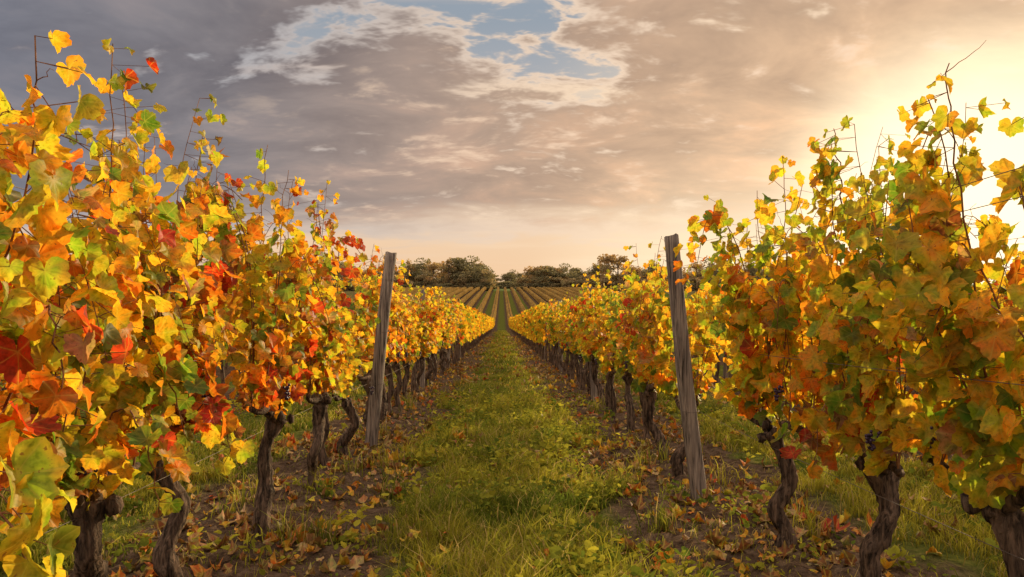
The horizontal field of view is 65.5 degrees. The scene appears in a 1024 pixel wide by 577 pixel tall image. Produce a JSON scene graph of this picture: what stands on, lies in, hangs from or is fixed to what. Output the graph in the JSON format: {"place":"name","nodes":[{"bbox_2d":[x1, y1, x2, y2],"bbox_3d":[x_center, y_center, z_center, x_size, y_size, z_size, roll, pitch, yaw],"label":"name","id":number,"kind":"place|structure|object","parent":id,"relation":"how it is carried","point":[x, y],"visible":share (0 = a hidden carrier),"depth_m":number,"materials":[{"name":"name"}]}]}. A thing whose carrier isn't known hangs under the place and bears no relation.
{"place":"outdoors","nodes":[
{"label":"outdoors","id":0,"kind":"place"},
{"bbox_2d":[0,284,1007,576],"bbox_3d":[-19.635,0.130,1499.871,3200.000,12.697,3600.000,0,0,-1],"label":"ground","id":1,"kind":"structure","parent":0,"point":[798,568],"depth_m":5.44,"materials":[{"name":"soil"}]},
{"bbox_2d":[0,30,134,576],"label":"grape vine","id":2,"kind":"object","parent":1,"relation":"on","point":[34,272],"visible":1,"depth_m":1.93,"materials":[{"name":"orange plant"}]},
{"bbox_2d":[0,285,157,390],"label":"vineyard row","id":3,"kind":"object","parent":1,"relation":"on","point":[58,375],"visible":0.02,"depth_m":7.41,"materials":[{"name":"orange plant"}]},
{"bbox_2d":[0,38,237,576],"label":"grape vine","id":4,"kind":"object","parent":1,"relation":"on","point":[105,271],"visible":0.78,"depth_m":2.88,"materials":[{"name":"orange plant"}]},
{"bbox_2d":[69,94,254,576],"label":"grape vine","id":5,"kind":"object","parent":1,"relation":"on","point":[212,404],"visible":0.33,"depth_m":3.80,"materials":[{"name":"orange plant"}]},
{"bbox_2d":[0,287,486,370],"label":"distant vineyard row","id":6,"kind":"object","parent":1,"relation":"on","point":[472,302],"visible":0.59,"depth_m":208.27,"materials":[{"name":"yellow plant"}]},
{"bbox_2d":[53,287,479,375],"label":"distant vineyard row","id":7,"kind":"object","parent":1,"relation":"on","point":[467,297],"visible":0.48,"depth_m":251.41,"materials":[{"name":"yellow plant"}]},
{"bbox_2d":[192,145,351,541],"bbox_3d":[-1.470,0.341,4.706,0.913,2.333,1.282,0,0,-23],"label":"grape vine","id":8,"kind":"object","parent":1,"relation":"on","point":[273,389],"visible":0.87,"depth_m":4.54,"materials":[{"name":"yellow plant"}]},
{"bbox_2d":[262,180,383,489],"bbox_3d":[-1.495,0.391,5.876,0.965,2.356,0.951,0,0,-42],"label":"grape vine","id":9,"kind":"object","parent":1,"relation":"on","point":[332,348],"visible":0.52,"depth_m":5.85,"materials":[{"name":"yellow plant"}]},
{"bbox_2d":[304,255,354,466],"bbox_3d":[-1.665,0.640,6.933,0.606,1.944,0.834,0,0,-13],"label":"grape vine","id":10,"kind":"object","parent":1,"relation":"on","point":[322,456],"visible":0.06,"depth_m":6.86,"materials":[{"name":"orange plant"}]},
{"bbox_2d":[174,287,492,394],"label":"distant vineyard row","id":11,"kind":"object","parent":1,"relation":"on","point":[230,336],"visible":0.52,"depth_m":12.76,"materials":[{"name":"orange plant"}]},
{"bbox_2d":[216,287,466,341],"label":"distant vineyard row","id":12,"kind":"object","parent":1,"relation":"on","point":[455,293],"visible":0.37,"depth_m":274.84,"materials":[{"name":"yellow plant"}]},
{"bbox_2d":[215,287,473,349],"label":"distant vineyard row","id":13,"kind":"object","parent":1,"relation":"on","point":[463,293],"visible":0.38,"depth_m":280.44,"materials":[{"name":"yellow plant"}]},
{"bbox_2d":[327,276,374,456],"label":"grape vine","id":14,"kind":"object","parent":1,"relation":"on","point":[347,369],"visible":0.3,"depth_m":7.45,"materials":[{"name":"yellow plant"}]},
{"bbox_2d":[334,245,412,425],"bbox_3d":[-1.598,0.623,8.942,0.892,2.244,1.137,0,0,6],"label":"grape vine","id":15,"kind":"object","parent":1,"relation":"on","point":[371,295],"visible":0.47,"depth_m":8.87,"materials":[{"name":"yellow plant"}]},
{"bbox_2d":[339,268,407,421],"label":"grape vine","id":16,"kind":"object","parent":1,"relation":"on","point":[384,407],"visible":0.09,"depth_m":9.85,"materials":[{"name":"orange plant"}]},
{"bbox_2d":[364,251,396,446],"bbox_3d":[-1.354,0.681,8.137,0.353,2.121,0.158,0,0,-1],"label":"wooden post","id":17,"kind":"object","parent":1,"relation":"on","point":[375,397],"visible":0.94,"depth_m":8.08,"materials":[{"name":"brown wood"}]},
{"bbox_2d":[365,266,411,414],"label":"grape vine","id":18,"kind":"object","parent":1,"relation":"on","point":[394,341],"visible":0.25,"depth_m":10.82,"materials":[{"name":"yellow plant"}]},
{"bbox_2d":[391,286,416,406],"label":"grape vine","id":19,"kind":"object","parent":1,"relation":"on","point":[395,367],"visible":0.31,"depth_m":11.77,"materials":[{"name":"yellow plant"}]},
{"bbox_2d":[397,289,429,401],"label":"grape vine","id":20,"kind":"object","parent":1,"relation":"on","point":[412,349],"visible":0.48,"depth_m":12.73,"materials":[{"name":"yellow plant"}]},
{"bbox_2d":[400,287,426,293],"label":"distant vineyard row","id":21,"kind":"object","parent":1,"relation":"on","point":[406,291],"visible":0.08,"depth_m":303.74,"materials":[{"name":"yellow plant"}]},
{"bbox_2d":[402,287,431,295],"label":"distant vineyard row","id":22,"kind":"object","parent":1,"relation":"on","point":[414,291],"visible":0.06,"depth_m":281.93,"materials":[{"name":"yellow plant"}]},
{"bbox_2d":[420,289,425,387],"bbox_3d":[-1.694,1.020,15.079,0.126,2.013,0.121,0,0,-1],"label":"wooden post","id":23,"kind":"object","parent":1,"relation":"on","point":[422,381],"visible":0.23,"depth_m":15.04,"materials":[{"name":"brown wood"}]},
{"bbox_2d":[0,186,440,533],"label":"trellis wire","id":24,"kind":"object","parent":23,"relation":"attached to","point":[194,360],"visible":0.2,"depth_m":3.34,"materials":[{"name":"grey metal"}]},
{"bbox_2d":[408,291,441,386],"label":"grape vine","id":25,"kind":"object","parent":1,"relation":"on","point":[428,373],"visible":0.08,"depth_m":15.56,"materials":[{"name":"yellow plant"}]},
{"bbox_2d":[405,287,446,302],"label":"distant vineyard row","id":26,"kind":"object","parent":1,"relation":"on","point":[414,297],"visible":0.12,"depth_m":263.25,"materials":[{"name":"yellow plant"}]},
{"bbox_2d":[405,284,447,386],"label":"grape vine","id":27,"kind":"object","parent":1,"relation":"on","point":[420,373],"visible":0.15,"depth_m":14.56,"materials":[{"name":"yellow plant"}]},
{"bbox_2d":[407,286,446,394],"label":"grape vine","id":28,"kind":"object","parent":1,"relation":"on","point":[425,348],"visible":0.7,"depth_m":13.87,"materials":[{"name":"yellow plant"}]},
{"bbox_2d":[406,287,454,304],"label":"distant vineyard row","id":29,"kind":"object","parent":1,"relation":"on","point":[446,289],"visible":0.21,"depth_m":304.33,"materials":[{"name":"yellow plant"}]},
{"bbox_2d":[417,286,455,383],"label":"grape vine","id":30,"kind":"object","parent":1,"relation":"on","point":[439,343],"visible":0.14,"depth_m":16.55,"materials":[{"name":"yellow plant"}]},
{"bbox_2d":[427,295,447,375],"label":"grape vine","id":31,"kind":"object","parent":1,"relation":"on","point":[440,327],"visible":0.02,"depth_m":18.45,"materials":[{"name":"yellow plant"}]},
{"bbox_2d":[430,286,454,380],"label":"grape vine","id":32,"kind":"object","parent":1,"relation":"on","point":[435,360],"visible":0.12,"depth_m":17.49,"materials":[{"name":"yellow plant"}]},
{"bbox_2d":[430,287,460,300],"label":"distant vineyard row","id":33,"kind":"object","parent":1,"relation":"on","point":[451,290],"visible":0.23,"depth_m":293.02,"materials":[{"name":"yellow plant"}]},
{"bbox_2d":[438,296,458,371],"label":"grape vine","id":34,"kind":"object","parent":1,"relation":"on","point":[440,352],"visible":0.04,"depth_m":20.42,"materials":[{"name":"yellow plant"}]},
{"bbox_2d":[447,301,449,367],"bbox_3d":[-1.781,1.357,22.180,0.128,2.012,0.120,0,0,-1],"label":"wooden post","id":35,"kind":"object","parent":1,"relation":"on","point":[448,355],"visible":0.1,"depth_m":22.14,"materials":[{"name":"brown wood"}]},
{"bbox_2d":[436,298,461,374],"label":"grape vine","id":36,"kind":"object","parent":1,"relation":"on","point":[446,340],"visible":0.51,"depth_m":19.35,"materials":[{"name":"yellow plant"}]},
{"bbox_2d":[433,297,465,361],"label":"grape vine","id":37,"kind":"object","parent":1,"relation":"on","point":[455,335],"visible":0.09,"depth_m":23.14,"materials":[{"name":"yellow plant"}]},
{"bbox_2d":[444,295,459,368],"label":"grape vine","id":38,"kind":"object","parent":1,"relation":"on","point":[447,360],"visible":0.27,"depth_m":21.25,"materials":[{"name":"yellow plant"}]},
{"bbox_2d":[445,303,462,361],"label":"grape vine","id":39,"kind":"object","parent":1,"relation":"on","point":[456,331],"visible":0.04,"depth_m":22.12,"materials":[{"name":"yellow plant"}]},
{"bbox_2d":[451,287,498,363],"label":"distant vineyard row","id":40,"kind":"object","parent":1,"relation":"on","point":[475,327],"visible":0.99,"depth_m":32.21,"materials":[{"name":"yellow plant"}]},
{"bbox_2d":[206,254,807,290],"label":"distant tree line","id":41,"kind":"object","parent":1,"relation":"on","point":[460,272],"visible":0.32,"depth_m":385.03,"materials":[{"name":"green plant"}]},
{"bbox_2d":[0,335,1022,576],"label":"fallen leaves","id":42,"kind":"object","parent":1,"relation":"on","point":[715,536],"visible":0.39,"depth_m":5.48,"materials":[{"name":"orange plant"}]},
{"bbox_2d":[0,330,1023,576],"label":"grass","id":43,"kind":"structure","parent":1,"relation":"on","point":[484,542],"depth_m":5.47,"materials":[{"name":"green plant"}]},
{"bbox_2d":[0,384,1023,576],"bbox_3d":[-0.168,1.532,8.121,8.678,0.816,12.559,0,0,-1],"label":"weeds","id":44,"kind":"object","parent":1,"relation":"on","point":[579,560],"visible":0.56,"depth_m":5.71,"materials":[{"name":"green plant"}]},
{"bbox_2d":[504,287,555,363],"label":"distant vineyard row","id":45,"kind":"object","parent":1,"relation":"on","point":[526,326],"visible":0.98,"depth_m":31.97,"materials":[{"name":"yellow plant"}]},
{"bbox_2d":[529,287,556,303],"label":"distant vineyard row","id":46,"kind":"object","parent":1,"relation":"on","point":[544,296],"visible":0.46,"depth_m":257.06,"materials":[{"name":"yellow plant"}]},
{"bbox_2d":[544,318,546,359],"bbox_3d":[1.146,1.570,27.018,0.118,2.009,0.120,0,0,-1],"label":"wooden post","id":47,"kind":"object","parent":1,"relation":"on","point":[545,341],"visible":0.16,"depth_m":26.97,"materials":[{"name":"brown wood"}]},
{"bbox_2d":[577,166,1023,559],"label":"trellis wire","id":48,"kind":"object","parent":47,"relation":"attached to","point":[888,367],"visible":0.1,"depth_m":2.98,"materials":[{"name":"grey metal"}]},
{"bbox_2d":[542,299,555,365],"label":"grape vine","id":49,"kind":"object","parent":1,"relation":"on","point":[553,354],"visible":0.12,"depth_m":22.41,"materials":[{"name":"yellow plant"}]},
{"bbox_2d":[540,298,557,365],"bbox_3d":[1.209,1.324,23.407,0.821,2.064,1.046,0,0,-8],"label":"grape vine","id":50,"kind":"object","parent":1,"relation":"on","point":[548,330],"visible":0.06,"depth_m":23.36,"materials":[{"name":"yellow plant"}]},
{"bbox_2d":[535,287,563,301],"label":"distant vineyard row","id":51,"kind":"object","parent":1,"relation":"on","point":[551,295],"visible":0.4,"depth_m":265.09,"materials":[{"name":"yellow plant"}]},
{"bbox_2d":[542,304,558,371],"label":"grape vine","id":52,"kind":"object","parent":1,"relation":"on","point":[549,315],"visible":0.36,"depth_m":20.47,"materials":[{"name":"yellow plant"}]},
{"bbox_2d":[543,309,562,367],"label":"grape vine","id":53,"kind":"object","parent":1,"relation":"on","point":[549,329],"visible":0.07,"depth_m":21.57,"materials":[{"name":"yellow plant"}]},
{"bbox_2d":[548,305,568,374],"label":"grape vine","id":54,"kind":"object","parent":1,"relation":"on","point":[566,363],"visible":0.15,"depth_m":18.59,"materials":[{"name":"yellow plant"}]},
{"bbox_2d":[542,287,576,302],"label":"distant vineyard row","id":55,"kind":"object","parent":1,"relation":"on","point":[559,294],"visible":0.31,"depth_m":268.01,"materials":[{"name":"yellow plant"}]},
{"bbox_2d":[551,299,569,373],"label":"grape vine","id":56,"kind":"object","parent":1,"relation":"on","point":[559,360],"visible":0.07,"depth_m":19.57,"materials":[{"name":"yellow plant"}]},
{"bbox_2d":[558,300,562,371],"bbox_3d":[1.213,1.285,19.920,0.165,2.012,0.120,0,0,-1],"label":"wooden post","id":57,"kind":"object","parent":1,"relation":"on","point":[560,367],"visible":0.28,"depth_m":19.88,"materials":[{"name":"brown wood"}]},
{"bbox_2d":[551,298,573,381],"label":"grape vine","id":58,"kind":"object","parent":1,"relation":"on","point":[563,308],"visible":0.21,"depth_m":16.65,"materials":[{"name":"yellow plant"}]},
{"bbox_2d":[548,287,578,298],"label":"distant vineyard row","id":59,"kind":"object","parent":1,"relation":"on","point":[564,292],"visible":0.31,"depth_m":283.08,"materials":[{"name":"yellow plant"}]},
{"bbox_2d":[555,292,574,378],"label":"grape vine","id":60,"kind":"object","parent":1,"relation":"on","point":[564,298],"visible":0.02,"depth_m":17.62,"materials":[{"name":"plant"}]},
{"bbox_2d":[551,299,579,385],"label":"grape vine","id":61,"kind":"object","parent":1,"relation":"on","point":[577,364],"visible":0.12,"depth_m":15.75,"materials":[{"name":"yellow plant"}]},
{"bbox_2d":[555,287,583,296],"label":"distant vineyard row","id":62,"kind":"object","parent":1,"relation":"on","point":[571,291],"visible":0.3,"depth_m":290.90,"materials":[{"name":"yellow plant"}]},
{"bbox_2d":[564,300,585,389],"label":"grape vine","id":63,"kind":"object","parent":1,"relation":"on","point":[577,351],"visible":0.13,"depth_m":14.77,"materials":[{"name":"yellow plant"}]},
{"bbox_2d":[565,297,590,394],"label":"grape vine","id":64,"kind":"object","parent":1,"relation":"on","point":[575,331],"visible":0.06,"depth_m":14.11,"materials":[{"name":"yellow plant"}]},
{"bbox_2d":[562,287,593,297],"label":"distant vineyard row","id":65,"kind":"object","parent":1,"relation":"on","point":[573,289],"visible":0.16,"depth_m":315.59,"materials":[{"name":"yellow plant"}]},
{"bbox_2d":[565,269,611,403],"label":"grape vine","id":66,"kind":"object","parent":1,"relation":"on","point":[590,354],"visible":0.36,"depth_m":11.79,"materials":[{"name":"yellow plant"}]},
{"bbox_2d":[587,286,597,400],"bbox_3d":[1.296,0.966,12.821,0.189,2.014,0.121,0,0,-1],"label":"wooden post","id":67,"kind":"object","parent":1,"relation":"on","point":[593,389],"visible":0.2,"depth_m":12.78,"materials":[{"name":"brown wood"}]},
{"bbox_2d":[569,284,620,398],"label":"grape vine","id":68,"kind":"object","parent":1,"relation":"on","point":[585,378],"visible":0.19,"depth_m":12.95,"materials":[{"name":"yellow plant"}]},
{"bbox_2d":[570,271,629,422],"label":"grape vine","id":69,"kind":"object","parent":1,"relation":"on","point":[607,365],"visible":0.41,"depth_m":10.05,"materials":[{"name":"yellow plant"}]},
{"bbox_2d":[579,265,620,411],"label":"grape vine","id":70,"kind":"object","parent":1,"relation":"on","point":[596,300],"visible":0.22,"depth_m":10.96,"materials":[{"name":"yellow plant"}]},
{"bbox_2d":[599,287,635,432],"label":"grape vine","id":71,"kind":"object","parent":1,"relation":"on","point":[619,356],"visible":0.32,"depth_m":9.09,"materials":[{"name":"yellow plant"}]},
{"bbox_2d":[594,254,694,442],"bbox_3d":[1.354,0.644,8.122,0.721,2.031,0.990,0,0,-23],"label":"grape vine","id":72,"kind":"object","parent":1,"relation":"on","point":[629,361],"visible":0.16,"depth_m":8.21,"materials":[{"name":"yellow plant"}]},
{"bbox_2d":[611,236,695,459],"bbox_3d":[1.334,0.600,7.432,0.817,2.189,1.276,0,0,6],"label":"grape vine","id":73,"kind":"object","parent":1,"relation":"on","point":[641,384],"visible":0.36,"depth_m":7.33,"materials":[{"name":"yellow plant"}]},
{"bbox_2d":[510,287,812,406],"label":"distant vineyard row","id":74,"kind":"object","parent":1,"relation":"on","point":[522,309],"visible":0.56,"depth_m":17.24,"materials":[{"name":"yellow plant"}]},
{"bbox_2d":[522,287,807,336],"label":"distant vineyard row","id":75,"kind":"object","parent":1,"relation":"on","point":[536,298],"visible":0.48,"depth_m":251.39,"materials":[{"name":"yellow plant"}]},
{"bbox_2d":[622,256,727,477],"bbox_3d":[1.313,0.682,6.357,0.720,1.877,1.243,0,0,-5],"label":"grape vine","id":76,"kind":"object","parent":1,"relation":"on","point":[659,361],"visible":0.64,"depth_m":6.44,"materials":[{"name":"yellow plant"}]},
{"bbox_2d":[664,233,706,499],"bbox_3d":[1.249,0.625,5.671,0.328,2.031,0.140,0,0,-1],"label":"wooden post","id":77,"kind":"object","parent":1,"relation":"on","point":[692,441],"visible":0.9,"depth_m":5.62,"materials":[{"name":"brown wood"}]},
{"bbox_2d":[723,313,728,378],"bbox_3d":[4.334,1.079,16.061,0.177,2.016,0.121,0,0,-1],"label":"wooden post","id":78,"kind":"object","parent":1,"relation":"on","point":[725,372],"visible":0.2,"depth_m":16.02,"materials":[{"name":"brown wood"}]},
{"bbox_2d":[516,286,1002,375],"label":"distant vineyard row","id":79,"kind":"object","parent":1,"relation":"on","point":[530,302],"visible":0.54,"depth_m":224.78,"materials":[{"name":"yellow plant"}]},
{"bbox_2d":[673,155,871,548],"bbox_3d":[1.436,0.404,4.419,0.959,2.272,1.220,0,0,-1],"label":"grape vine","id":80,"kind":"object","parent":1,"relation":"on","point":[760,310],"visible":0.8,"depth_m":4.42,"materials":[{"name":"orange plant"}]},
{"bbox_2d":[754,115,1012,576],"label":"grape vine","id":81,"kind":"object","parent":1,"relation":"on","point":[853,417],"visible":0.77,"depth_m":3.46,"materials":[{"name":"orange plant"}]},
{"bbox_2d":[818,43,1023,576],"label":"grape vine","id":82,"kind":"object","parent":1,"relation":"on","point":[935,268],"visible":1,"depth_m":2.55,"materials":[{"name":"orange plant"}]},
{"bbox_2d":[819,251,1023,394],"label":"vineyard row","id":83,"kind":"object","parent":1,"relation":"on","point":[1019,255],"visible":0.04,"depth_m":7.41,"materials":[{"name":"yellow plant"}]},
{"bbox_2d":[0,0,1023,283],"label":"sky","id":84,"kind":"structure","parent":0,"point":[516,135],"materials":[{"name":"grey"}]}
]}

